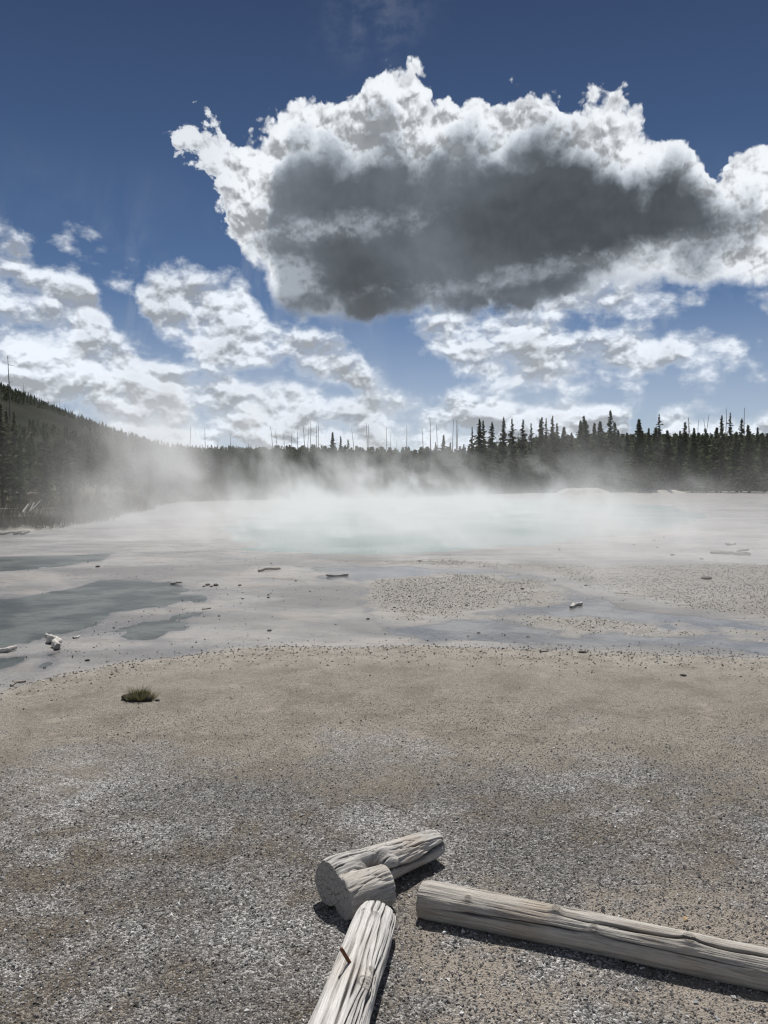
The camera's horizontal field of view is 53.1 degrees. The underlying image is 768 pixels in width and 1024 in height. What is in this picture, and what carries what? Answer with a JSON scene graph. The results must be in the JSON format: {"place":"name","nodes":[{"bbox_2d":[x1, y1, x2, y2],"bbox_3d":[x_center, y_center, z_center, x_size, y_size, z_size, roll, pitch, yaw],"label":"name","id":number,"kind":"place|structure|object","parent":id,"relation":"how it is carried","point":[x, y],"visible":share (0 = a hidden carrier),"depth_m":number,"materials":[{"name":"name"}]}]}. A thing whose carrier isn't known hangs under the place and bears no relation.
{"place":"outdoors","nodes":[
{"label":"outdoors","id":0,"kind":"place"},
{"bbox_2d":[0,389,174,467],"bbox_3d":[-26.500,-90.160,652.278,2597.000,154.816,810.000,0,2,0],"label":"hill","id":1,"kind":"structure","parent":0,"point":[24,414],"depth_m":441.06,"materials":[{"name":"plant"}]},
{"bbox_2d":[0,382,453,464],"bbox_3d":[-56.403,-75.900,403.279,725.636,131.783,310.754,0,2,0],"label":"hillside regrowth","id":2,"kind":"object","parent":1,"relation":"on","point":[134,440],"visible":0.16,"depth_m":445.38,"materials":[{"name":"plant"}]},
{"bbox_2d":[0,475,767,1023],"bbox_3d":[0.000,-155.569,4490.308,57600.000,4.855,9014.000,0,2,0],"label":"ground","id":3,"kind":"structure","parent":0,"point":[192,547],"depth_m":4.99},
{"bbox_2d":[0,403,31,507],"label":"pine tree","id":4,"kind":"object","parent":3,"relation":"on","point":[3,449],"visible":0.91,"depth_m":42.41,"materials":[{"name":"green plant"}]},
{"bbox_2d":[0,412,32,507],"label":"pine tree","id":5,"kind":"object","parent":3,"relation":"on","point":[13,453],"visible":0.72,"depth_m":43.30,"materials":[{"name":"green plant"}]},
{"bbox_2d":[2,410,31,492],"bbox_3d":[-28.742,-4.455,58.881,4.232,6.694,2.776,2,3,43],"label":"pine tree","id":6,"kind":"object","parent":3,"relation":"on","point":[6,418],"visible":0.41,"depth_m":58.98,"materials":[{"name":"green plant"}]},
{"bbox_2d":[7,435,34,511],"bbox_3d":[-18.344,-1.912,38.822,1.237,3.977,1.367,1,1,32],"label":"pine tree","id":7,"kind":"object","parent":3,"relation":"on","point":[20,477],"visible":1,"depth_m":38.86,"materials":[{"name":"green plant"}]},
{"bbox_2d":[24,433,38,491],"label":"pine tree","id":8,"kind":"object","parent":3,"relation":"on","point":[33,447],"visible":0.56,"depth_m":67.42,"materials":[{"name":"green plant"}]},
{"bbox_2d":[35,453,57,502],"bbox_3d":[-21.148,-2.083,48.192,1.362,3.291,1.783,-1,2,-26],"label":"pine tree","id":9,"kind":"object","parent":3,"relation":"on","point":[45,485],"visible":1,"depth_m":48.10,"materials":[{"name":"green plant"}]},
{"bbox_2d":[46,635,61,648],"bbox_3d":[-3.612,1.429,8.470,0.140,0.117,0.493,-1,2,-33],"label":"driftwood","id":10,"kind":"object","parent":3,"relation":"on","point":[56,642],"visible":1,"depth_m":8.43,"materials":[{"name":"wood"}]},
{"bbox_2d":[119,683,159,701],"bbox_3d":[-1.925,1.419,6.084,0.319,0.164,0.314,0,2,0],"label":"grass tuft","id":11,"kind":"object","parent":3,"relation":"on","point":[142,695],"visible":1,"depth_m":6.04,"materials":[{"name":"plant"}]},
{"bbox_2d":[139,461,150,501],"bbox_3d":[-18.266,-2.190,58.418,1.029,3.394,1.178,0,0,10],"label":"pine tree","id":12,"kind":"object","parent":3,"relation":"on","point":[144,486],"visible":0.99,"depth_m":58.48,"materials":[{"name":"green plant"}]},
{"bbox_2d":[139,458,158,500],"bbox_3d":[-19.877,-2.698,64.966,1.572,3.768,1.624,0,3,-6],"label":"pine tree","id":13,"kind":"object","parent":3,"relation":"on","point":[149,477],"visible":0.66,"depth_m":64.91,"materials":[{"name":"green plant"}]},
{"bbox_2d":[155,458,166,492],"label":"pine tree","id":14,"kind":"object","parent":3,"relation":"on","point":[161,469],"visible":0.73,"depth_m":82.48,"materials":[{"name":"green plant"}]},
{"bbox_2d":[164,465,177,492],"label":"pine tree","id":15,"kind":"object","parent":3,"relation":"on","point":[168,479],"visible":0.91,"depth_m":92.82,"materials":[{"name":"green plant"}]},
{"bbox_2d":[171,461,181,499],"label":"pine tree","id":16,"kind":"object","parent":3,"relation":"on","point":[175,476],"visible":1,"depth_m":79.66,"materials":[{"name":"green plant"}]},
{"bbox_2d":[167,454,193,494],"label":"pine tree","id":17,"kind":"object","parent":3,"relation":"on","point":[180,467],"visible":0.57,"depth_m":87.33,"materials":[{"name":"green plant"}]},
{"bbox_2d":[179,461,190,498],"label":"pine tree","id":18,"kind":"object","parent":3,"relation":"on","point":[183,475],"visible":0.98,"depth_m":81.54,"materials":[{"name":"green plant"}]},
{"bbox_2d":[185,454,196,489],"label":"pine tree","id":19,"kind":"object","parent":3,"relation":"on","point":[189,469],"visible":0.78,"depth_m":97.74,"materials":[{"name":"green plant"}]},
{"bbox_2d":[188,457,199,492],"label":"pine tree","id":20,"kind":"object","parent":3,"relation":"on","point":[195,473],"visible":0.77,"depth_m":99.69,"materials":[{"name":"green plant"}]},
{"bbox_2d":[195,464,211,496],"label":"pine tree","id":21,"kind":"object","parent":3,"relation":"on","point":[203,482],"visible":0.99,"depth_m":86.47,"materials":[{"name":"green plant"}]},
{"bbox_2d":[205,453,222,493],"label":"pine tree","id":22,"kind":"object","parent":3,"relation":"on","point":[210,470],"visible":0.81,"depth_m":98.92,"materials":[{"name":"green plant"}]},
{"bbox_2d":[210,458,220,495],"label":"pine tree","id":23,"kind":"object","parent":3,"relation":"on","point":[216,479],"visible":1,"depth_m":93.81,"materials":[{"name":"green plant"}]},
{"bbox_2d":[226,457,243,490],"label":"pine tree","id":24,"kind":"object","parent":3,"relation":"on","point":[232,482],"visible":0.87,"depth_m":113.21,"materials":[{"name":"grey plant"}]},
{"bbox_2d":[231,459,246,493],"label":"pine tree","id":25,"kind":"object","parent":3,"relation":"on","point":[239,476],"visible":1,"depth_m":100.28,"materials":[{"name":"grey plant"}]},
{"bbox_2d":[241,452,253,492],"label":"pine tree","id":26,"kind":"object","parent":3,"relation":"on","point":[245,457],"visible":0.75,"depth_m":109.75,"materials":[{"name":"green plant"}]},
{"bbox_2d":[245,462,256,495],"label":"pine tree","id":27,"kind":"object","parent":3,"relation":"on","point":[250,480],"visible":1,"depth_m":93.89,"materials":[{"name":"grey plant"}]},
{"bbox_2d":[260,467,273,494],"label":"pine tree","id":28,"kind":"object","parent":3,"relation":"on","point":[267,475],"visible":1,"depth_m":99.22,"materials":[{"name":"grey plant"}]},
{"bbox_2d":[263,450,275,484],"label":"pine tree","id":29,"kind":"object","parent":3,"relation":"on","point":[268,461],"visible":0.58,"depth_m":123.52,"materials":[{"name":"grey plant"}]},
{"bbox_2d":[271,455,292,495],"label":"pine tree","id":30,"kind":"object","parent":3,"relation":"on","point":[278,483],"visible":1,"depth_m":96.48,"materials":[{"name":"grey plant"}]},
{"bbox_2d":[284,449,292,487],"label":"pine tree","id":31,"kind":"object","parent":3,"relation":"on","point":[289,462],"visible":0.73,"depth_m":120.09,"materials":[{"name":"grey plant"}]},
{"bbox_2d":[288,454,297,489],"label":"pine tree","id":32,"kind":"object","parent":3,"relation":"on","point":[293,468],"visible":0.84,"depth_m":116.45,"materials":[{"name":"grey plant"}]},
{"bbox_2d":[292,457,313,495],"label":"pine tree","id":33,"kind":"object","parent":3,"relation":"on","point":[300,483],"visible":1,"depth_m":100.26,"materials":[{"name":"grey plant"}]},
{"bbox_2d":[304,460,315,493],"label":"pine tree","id":34,"kind":"object","parent":3,"relation":"on","point":[308,472],"visible":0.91,"depth_m":102.28,"materials":[{"name":"grey plant"}]},
{"bbox_2d":[313,451,324,491],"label":"pine tree","id":35,"kind":"object","parent":3,"relation":"on","point":[317,470],"visible":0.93,"depth_m":110.82,"materials":[{"name":"grey plant"}]},
{"bbox_2d":[337,436,346,484],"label":"pine tree","id":36,"kind":"object","parent":3,"relation":"on","point":[340,452],"visible":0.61,"depth_m":130.51,"materials":[{"name":"green plant"}]},
{"bbox_2d":[308,900,395,1023],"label":"log","id":37,"kind":"object","parent":3,"relation":"on","point":[349,992],"visible":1,"depth_m":2.49,"materials":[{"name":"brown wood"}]},
{"bbox_2d":[348,464,364,495],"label":"pine tree","id":38,"kind":"object","parent":3,"relation":"on","point":[355,479],"visible":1,"depth_m":101.40,"materials":[{"name":"grey plant"}]},
{"bbox_2d":[315,830,444,920],"bbox_3d":[0.038,1.498,3.256,0.641,0.200,0.294,-2,3,-41],"label":"log","id":39,"kind":"object","parent":3,"relation":"on","point":[349,883],"visible":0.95,"depth_m":3.12,"materials":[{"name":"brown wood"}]},
{"bbox_2d":[0,432,767,493],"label":"forest","id":40,"kind":"object","parent":3,"relation":"on","point":[124,470],"visible":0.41,"depth_m":123.39,"materials":[{"name":"plant"}]},
{"bbox_2d":[0,486,767,528],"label":"undergrowth","id":41,"kind":"object","parent":3,"relation":"on","point":[8,518],"visible":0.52,"depth_m":55.39,"materials":[{"name":"plant"}]},
{"bbox_2d":[0,633,767,709],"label":"pebbles","id":42,"kind":"object","parent":3,"relation":"on","point":[597,654],"visible":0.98,"depth_m":7.67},
{"bbox_2d":[16,547,766,657],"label":"flat pebbles","id":43,"kind":"object","parent":3,"relation":"on","point":[427,622],"visible":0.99,"depth_m":10.18,"materials":[{"name":"stone"}]},
{"bbox_2d":[387,460,402,495],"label":"pine tree","id":44,"kind":"object","parent":3,"relation":"on","point":[393,472],"visible":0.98,"depth_m":108.37,"materials":[{"name":"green plant"}]},
{"bbox_2d":[408,457,418,491],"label":"pine tree","id":45,"kind":"object","parent":3,"relation":"on","point":[414,475],"visible":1,"depth_m":122.36,"materials":[{"name":"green plant"}]},
{"bbox_2d":[426,459,436,490],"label":"pine tree","id":46,"kind":"object","parent":3,"relation":"on","point":[430,465],"visible":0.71,"depth_m":133.90,"materials":[{"name":"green plant"}]},
{"bbox_2d":[430,442,438,487],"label":"pine tree","id":47,"kind":"object","parent":3,"relation":"on","point":[435,460],"visible":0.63,"depth_m":130.00,"materials":[{"name":"green plant"}]},
{"bbox_2d":[428,457,453,492],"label":"pine tree","id":48,"kind":"object","parent":3,"relation":"on","point":[441,471],"visible":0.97,"depth_m":124.79,"materials":[{"name":"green plant"}]},
{"bbox_2d":[431,435,452,490],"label":"pine tree","id":49,"kind":"object","parent":3,"relation":"on","point":[443,453],"visible":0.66,"depth_m":130.97,"materials":[{"name":"green plant"}]},
{"bbox_2d":[444,442,458,492],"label":"pine tree","id":50,"kind":"object","parent":3,"relation":"on","point":[450,461],"visible":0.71,"depth_m":131.14,"materials":[{"name":"green plant"}]},
{"bbox_2d":[445,465,457,492],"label":"pine tree","id":51,"kind":"object","parent":3,"relation":"on","point":[450,477],"visible":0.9,"depth_m":128.85,"materials":[{"name":"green plant"}]},
{"bbox_2d":[450,466,463,492],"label":"pine tree","id":52,"kind":"object","parent":3,"relation":"on","point":[456,486],"visible":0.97,"depth_m":128.25,"materials":[{"name":"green plant"}]},
{"bbox_2d":[460,460,472,492],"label":"pine tree","id":53,"kind":"object","parent":3,"relation":"on","point":[465,475],"visible":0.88,"depth_m":132.33,"materials":[{"name":"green plant"}]},
{"bbox_2d":[468,428,476,488],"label":"pine tree","id":54,"kind":"object","parent":3,"relation":"on","point":[471,450],"visible":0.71,"depth_m":150.34,"materials":[{"name":"green plant"}]},
{"bbox_2d":[471,459,480,490],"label":"pine tree","id":55,"kind":"object","parent":3,"relation":"on","point":[475,479],"visible":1,"depth_m":133.82,"materials":[{"name":"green plant"}]},
{"bbox_2d":[470,454,490,493],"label":"pine tree","id":56,"kind":"object","parent":3,"relation":"on","point":[479,468],"visible":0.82,"depth_m":135.79,"materials":[{"name":"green plant"}]},
{"bbox_2d":[471,419,491,486],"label":"pine tree","id":57,"kind":"object","parent":3,"relation":"on","point":[479,441],"visible":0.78,"depth_m":145.35,"materials":[{"name":"green plant"}]},
{"bbox_2d":[470,420,500,487],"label":"pine tree","id":58,"kind":"object","parent":3,"relation":"on","point":[482,448],"visible":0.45,"depth_m":156.59,"materials":[{"name":"green plant"}]},
{"bbox_2d":[483,466,496,492],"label":"pine tree","id":59,"kind":"object","parent":3,"relation":"on","point":[489,475],"visible":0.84,"depth_m":138.52,"materials":[{"name":"green plant"}]},
{"bbox_2d":[484,422,500,488],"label":"pine tree","id":60,"kind":"object","parent":3,"relation":"on","point":[491,443],"visible":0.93,"depth_m":145.73,"materials":[{"name":"green plant"}]},
{"bbox_2d":[493,458,505,489],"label":"pine tree","id":61,"kind":"object","parent":3,"relation":"on","point":[499,471],"visible":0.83,"depth_m":156.03,"materials":[{"name":"green plant"}]},
{"bbox_2d":[496,417,511,488],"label":"pine tree","id":62,"kind":"object","parent":3,"relation":"on","point":[503,434],"visible":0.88,"depth_m":157.83,"materials":[{"name":"green plant"}]},
{"bbox_2d":[501,419,523,491],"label":"pine tree","id":63,"kind":"object","parent":3,"relation":"on","point":[512,446],"visible":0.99,"depth_m":147.28,"materials":[{"name":"green plant"}]},
{"bbox_2d":[507,419,531,488],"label":"pine tree","id":64,"kind":"object","parent":3,"relation":"on","point":[522,442],"visible":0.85,"depth_m":162.19,"materials":[{"name":"green plant"}]},
{"bbox_2d":[524,424,534,483],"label":"pine tree","id":65,"kind":"object","parent":3,"relation":"on","point":[531,440],"visible":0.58,"depth_m":163.59,"materials":[{"name":"green plant"}]},
{"bbox_2d":[522,447,547,491],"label":"pine tree","id":66,"kind":"object","parent":3,"relation":"on","point":[531,485],"visible":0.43,"depth_m":156.91,"materials":[{"name":"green plant"}]},
{"bbox_2d":[527,419,548,490],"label":"pine tree","id":67,"kind":"object","parent":3,"relation":"on","point":[542,471],"visible":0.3,"depth_m":154.98,"materials":[{"name":"green plant"}]},
{"bbox_2d":[528,417,550,492],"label":"pine tree","id":68,"kind":"object","parent":3,"relation":"on","point":[541,444],"visible":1,"depth_m":149.81,"materials":[{"name":"green plant"}]},
{"bbox_2d":[544,416,559,492],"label":"pine tree","id":69,"kind":"object","parent":3,"relation":"on","point":[550,451],"visible":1,"depth_m":148.69,"materials":[{"name":"green plant"}]},
{"bbox_2d":[343,558,767,637],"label":"bar pebbles","id":70,"kind":"object","parent":3,"relation":"on","point":[677,569],"visible":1,"depth_m":13.40,"materials":[{"name":"gravel"}]},
{"bbox_2d":[540,423,575,492],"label":"pine tree","id":71,"kind":"object","parent":3,"relation":"on","point":[558,456],"visible":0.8,"depth_m":151.83,"materials":[{"name":"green plant"}]},
{"bbox_2d":[544,427,581,490],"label":"pine tree","id":72,"kind":"object","parent":3,"relation":"on","point":[564,449],"visible":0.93,"depth_m":151.47,"materials":[{"name":"green plant"}]},
{"bbox_2d":[557,433,585,490],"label":"pine tree","id":73,"kind":"object","parent":3,"relation":"on","point":[571,441],"visible":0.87,"depth_m":151.43,"materials":[{"name":"green plant"}]},
{"bbox_2d":[572,420,592,487],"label":"pine tree","id":74,"kind":"object","parent":3,"relation":"on","point":[579,432],"visible":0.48,"depth_m":160.27,"materials":[{"name":"green plant"}]},
{"bbox_2d":[553,488,613,494],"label":"sinter mound","id":75,"kind":"object","parent":3,"relation":"on","point":[582,491],"visible":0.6,"depth_m":125.98,"materials":[{"name":"stone"}]},
{"bbox_2d":[575,420,597,486],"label":"pine tree","id":76,"kind":"object","parent":3,"relation":"on","point":[587,440],"visible":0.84,"depth_m":156.24,"materials":[{"name":"green plant"}]},
{"bbox_2d":[416,880,767,991],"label":"log","id":77,"kind":"object","parent":3,"relation":"on","point":[684,952],"visible":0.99,"depth_m":2.77,"materials":[{"name":"beige wood"}]},
{"bbox_2d":[579,421,627,488],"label":"pine tree","id":78,"kind":"object","parent":3,"relation":"on","point":[598,471],"visible":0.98,"depth_m":154.04,"materials":[{"name":"green plant"}]},
{"bbox_2d":[603,410,621,491],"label":"pine tree","id":79,"kind":"object","parent":3,"relation":"on","point":[610,433],"visible":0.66,"depth_m":156.44,"materials":[{"name":"green plant"}]},
{"bbox_2d":[610,422,625,491],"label":"pine tree","id":80,"kind":"object","parent":3,"relation":"on","point":[614,438],"visible":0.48,"depth_m":165.84,"materials":[{"name":"green plant"}]},
{"bbox_2d":[610,430,636,491],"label":"pine tree","id":81,"kind":"object","parent":3,"relation":"on","point":[621,473],"visible":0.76,"depth_m":165.04,"materials":[{"name":"green plant"}]},
{"bbox_2d":[615,433,643,491],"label":"pine tree","id":82,"kind":"object","parent":3,"relation":"on","point":[626,449],"visible":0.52,"depth_m":168.70,"materials":[{"name":"green plant"}]},
{"bbox_2d":[619,419,658,492],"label":"pine tree","id":83,"kind":"object","parent":3,"relation":"on","point":[638,457],"visible":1,"depth_m":153.03,"materials":[{"name":"green plant"}]},
{"bbox_2d":[637,428,661,489],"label":"pine tree","id":84,"kind":"object","parent":3,"relation":"on","point":[649,449],"visible":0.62,"depth_m":157.40,"materials":[{"name":"green plant"}]},
{"bbox_2d":[644,427,664,489],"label":"pine tree","id":85,"kind":"object","parent":3,"relation":"on","point":[653,440],"visible":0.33,"depth_m":169.87,"materials":[{"name":"green plant"}]},
{"bbox_2d":[650,414,666,489],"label":"pine tree","id":86,"kind":"object","parent":3,"relation":"on","point":[659,450],"visible":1,"depth_m":155.17,"materials":[{"name":"green plant"}]},
{"bbox_2d":[641,490,685,492],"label":"sinter mound","id":87,"kind":"object","parent":3,"relation":"on","point":[662,491],"visible":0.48,"depth_m":148.34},
{"bbox_2d":[653,430,685,490],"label":"pine tree","id":88,"kind":"object","parent":3,"relation":"on","point":[667,469],"visible":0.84,"depth_m":159.49,"materials":[{"name":"green plant"}]},
{"bbox_2d":[664,431,686,490],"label":"pine tree","id":89,"kind":"object","parent":3,"relation":"on","point":[678,447],"visible":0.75,"depth_m":160.77,"materials":[{"name":"green plant"}]},
{"bbox_2d":[671,422,695,491],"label":"pine tree","id":90,"kind":"object","parent":3,"relation":"on","point":[685,442],"visible":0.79,"depth_m":160.01,"materials":[{"name":"green plant"}]},
{"bbox_2d":[679,428,707,492],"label":"pine tree","id":91,"kind":"object","parent":3,"relation":"on","point":[693,469],"visible":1,"depth_m":151.88,"materials":[{"name":"green plant"}]},
{"bbox_2d":[680,432,714,491],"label":"pine tree","id":92,"kind":"object","parent":3,"relation":"on","point":[699,444],"visible":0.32,"depth_m":166.01,"materials":[{"name":"green plant"}]},
{"bbox_2d":[697,428,713,491],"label":"pine tree","id":93,"kind":"object","parent":3,"relation":"on","point":[704,450],"visible":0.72,"depth_m":159.65,"materials":[{"name":"green plant"}]},
{"bbox_2d":[695,427,734,492],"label":"pine tree","id":94,"kind":"object","parent":3,"relation":"on","point":[716,479],"visible":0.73,"depth_m":155.18,"materials":[{"name":"green plant"}]},
{"bbox_2d":[711,415,730,492],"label":"pine tree","id":95,"kind":"object","parent":3,"relation":"on","point":[721,460],"visible":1,"depth_m":150.81,"materials":[{"name":"green plant"}]},
{"bbox_2d":[723,413,733,491],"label":"pine tree","id":96,"kind":"object","parent":3,"relation":"on","point":[730,442],"visible":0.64,"depth_m":165.12,"materials":[{"name":"green plant"}]},
{"bbox_2d":[710,550,750,554],"bbox_3d":[8.821,1.044,19.582,0.951,0.123,0.151,1,2,36],"label":"driftwood","id":97,"kind":"object","parent":3,"relation":"on","point":[728,552],"visible":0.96,"depth_m":19.58,"materials":[{"name":"wood"}]},
{"bbox_2d":[723,431,745,491],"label":"pine tree","id":98,"kind":"object","parent":3,"relation":"on","point":[733,452],"visible":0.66,"depth_m":158.24,"materials":[{"name":"green plant"}]},
{"bbox_2d":[730,419,753,491],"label":"pine tree","id":99,"kind":"object","parent":3,"relation":"on","point":[742,432],"visible":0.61,"depth_m":157.21,"materials":[{"name":"green plant"}]},
{"bbox_2d":[726,425,767,492],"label":"pine tree","id":100,"kind":"object","parent":3,"relation":"on","point":[748,463],"visible":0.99,"depth_m":149.56,"materials":[{"name":"green plant"}]},
{"bbox_2d":[744,427,766,490],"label":"pine tree","id":101,"kind":"object","parent":3,"relation":"on","point":[757,442],"visible":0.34,"depth_m":170.58,"materials":[{"name":"green plant"}]},
{"bbox_2d":[750,432,767,491],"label":"pine tree","id":102,"kind":"object","parent":3,"relation":"on","point":[763,450],"visible":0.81,"depth_m":158.72,"materials":[{"name":"green plant"}]},
{"bbox_2d":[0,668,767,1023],"bbox_3d":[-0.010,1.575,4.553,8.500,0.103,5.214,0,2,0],"label":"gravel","id":103,"kind":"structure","parent":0,"point":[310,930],"depth_m":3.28,"materials":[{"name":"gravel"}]},
{"bbox_2d":[0,553,767,668],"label":"shallow water","id":104,"kind":"structure","parent":0,"point":[27,619],"depth_m":10.46,"materials":[{"name":"liquid"}]},
{"bbox_2d":[0,0,767,451],"label":"sky","id":105,"kind":"structure","parent":0,"point":[235,221],"materials":[{"name":"blue"}]},
{"bbox_2d":[219,502,707,553],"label":"spring water","id":106,"kind":"structure","parent":0,"point":[389,528],"depth_m":33.84,"materials":[{"name":"liquid"}]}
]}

